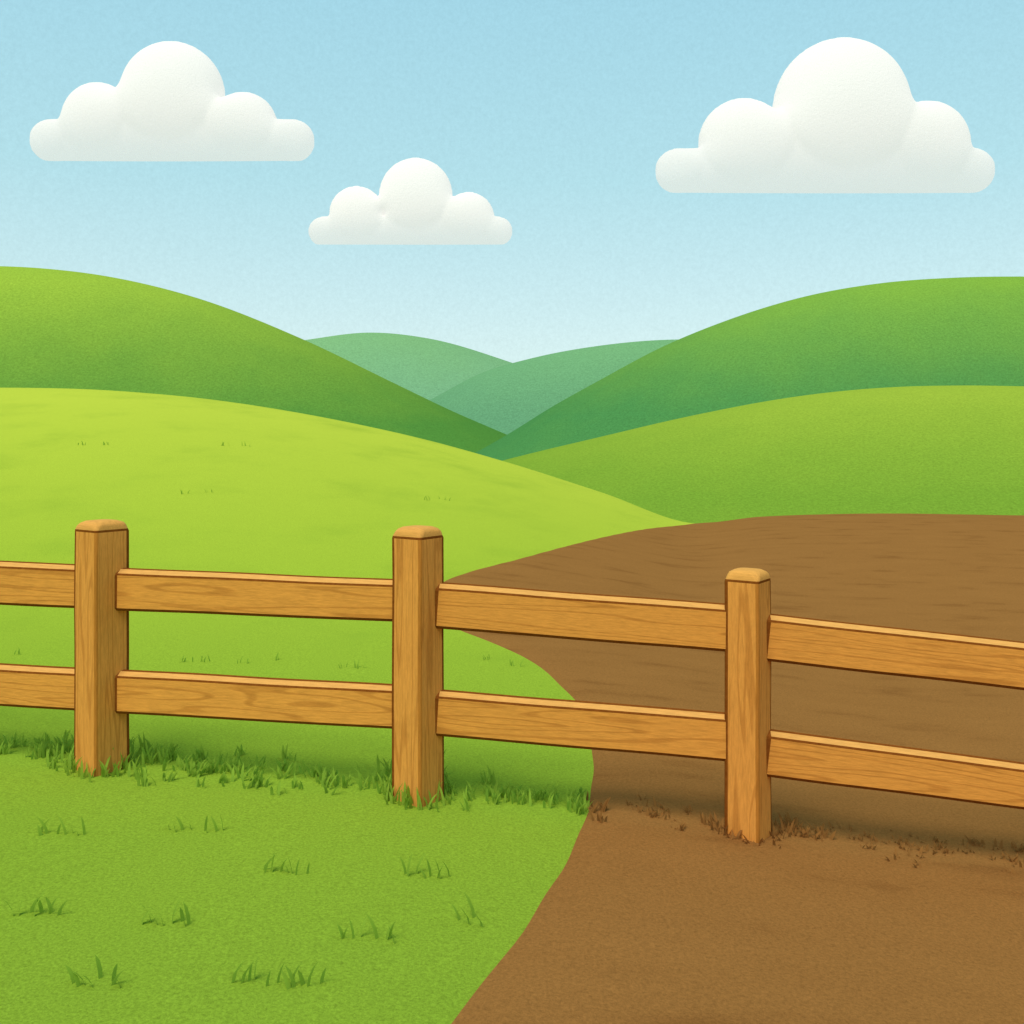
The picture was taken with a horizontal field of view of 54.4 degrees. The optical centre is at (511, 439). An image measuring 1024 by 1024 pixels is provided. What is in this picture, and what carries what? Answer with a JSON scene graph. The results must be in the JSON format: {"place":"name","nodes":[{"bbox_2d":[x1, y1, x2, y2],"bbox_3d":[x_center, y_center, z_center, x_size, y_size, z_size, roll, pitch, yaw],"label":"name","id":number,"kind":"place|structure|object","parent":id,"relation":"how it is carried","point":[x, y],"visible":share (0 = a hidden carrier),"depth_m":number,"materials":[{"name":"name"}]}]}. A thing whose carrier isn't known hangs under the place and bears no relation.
{"place":"outdoors","nodes":[
{"label":"outdoors","id":0,"kind":"place"},
{"bbox_2d":[30,41,313,160],"bbox_3d":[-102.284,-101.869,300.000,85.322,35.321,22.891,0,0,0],"label":"cloud","id":1,"kind":"structure","parent":0,"point":[166,101],"depth_m":293.08,"materials":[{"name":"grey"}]},
{"bbox_2d":[0,266,506,452],"bbox_3d":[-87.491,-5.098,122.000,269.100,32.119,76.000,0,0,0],"label":"rolling hill","id":2,"kind":"structure","parent":0,"point":[68,329],"depth_m":108.49,"materials":[{"name":"green plant"}]},
{"bbox_2d":[0,388,694,1023],"bbox_3d":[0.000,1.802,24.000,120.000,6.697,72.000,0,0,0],"label":"meadow","id":3,"kind":"structure","parent":0,"point":[272,490],"depth_m":5.09,"materials":[{"name":"green plant"}]},
{"bbox_2d":[0,441,592,989],"bbox_3d":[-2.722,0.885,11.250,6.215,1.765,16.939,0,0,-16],"label":"grass tufts","id":4,"kind":"object","parent":3,"relation":"on","point":[44,749],"visible":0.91,"depth_m":4.81,"materials":[{"name":"green plant"}]},
{"bbox_2d":[0,519,1023,842],"bbox_3d":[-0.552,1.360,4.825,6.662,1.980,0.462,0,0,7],"label":"wooden fence","id":5,"kind":"object","parent":3,"relation":"on","point":[102,589],"visible":0.93,"depth_m":4.63,"materials":[{"name":"brown wood"}]},
{"bbox_2d":[306,333,510,399],"bbox_3d":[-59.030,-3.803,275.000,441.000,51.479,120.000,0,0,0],"label":"rolling hill","id":6,"kind":"structure","parent":0,"point":[428,368],"depth_m":257.55,"materials":[{"name":"green plant"}]},
{"bbox_2d":[308,158,511,244],"bbox_3d":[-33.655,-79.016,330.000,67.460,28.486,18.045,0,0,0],"label":"cloud","id":7,"kind":"structure","parent":0,"point":[415,201],"depth_m":324.50,"materials":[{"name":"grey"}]},
{"bbox_2d":[0,0,1023,362],"label":"sky","id":8,"kind":"structure","parent":0,"point":[561,115],"materials":[{"name":"blue"}]},
{"bbox_2d":[430,339,678,433],"bbox_3d":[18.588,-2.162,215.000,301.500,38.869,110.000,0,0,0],"label":"rolling hill","id":9,"kind":"structure","parent":0,"point":[507,398],"depth_m":196.92,"materials":[{"name":"green plant"}]},
{"bbox_2d":[444,513,1023,1023],"bbox_3d":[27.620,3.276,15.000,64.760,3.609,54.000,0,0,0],"label":"dirt field","id":10,"kind":"structure","parent":0,"point":[638,917],"depth_m":4.65,"materials":[{"name":"soil"}]},
{"bbox_2d":[586,791,1023,874],"bbox_3d":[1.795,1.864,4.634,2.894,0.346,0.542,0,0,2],"label":"dry grass tufts","id":11,"kind":"object","parent":10,"relation":"on","point":[788,823],"visible":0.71,"depth_m":4.67,"materials":[{"name":"brown plant"}]},
{"bbox_2d":[476,276,1023,460],"bbox_3d":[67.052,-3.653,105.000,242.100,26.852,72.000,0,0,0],"label":"rolling hill","id":12,"kind":"structure","parent":0,"point":[949,331],"depth_m":92.21,"materials":[{"name":"green plant"}]},
{"bbox_2d":[503,385,1023,522],"bbox_3d":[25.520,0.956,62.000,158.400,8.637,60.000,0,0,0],"label":"rolling hill","id":13,"kind":"structure","parent":0,"point":[958,449],"depth_m":49.32,"materials":[{"name":"green plant"}]},
{"bbox_2d":[656,37,994,192],"bbox_3d":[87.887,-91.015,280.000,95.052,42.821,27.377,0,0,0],"label":"cloud","id":14,"kind":"structure","parent":0,"point":[846,115],"depth_m":271.53,"materials":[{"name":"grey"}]}
]}

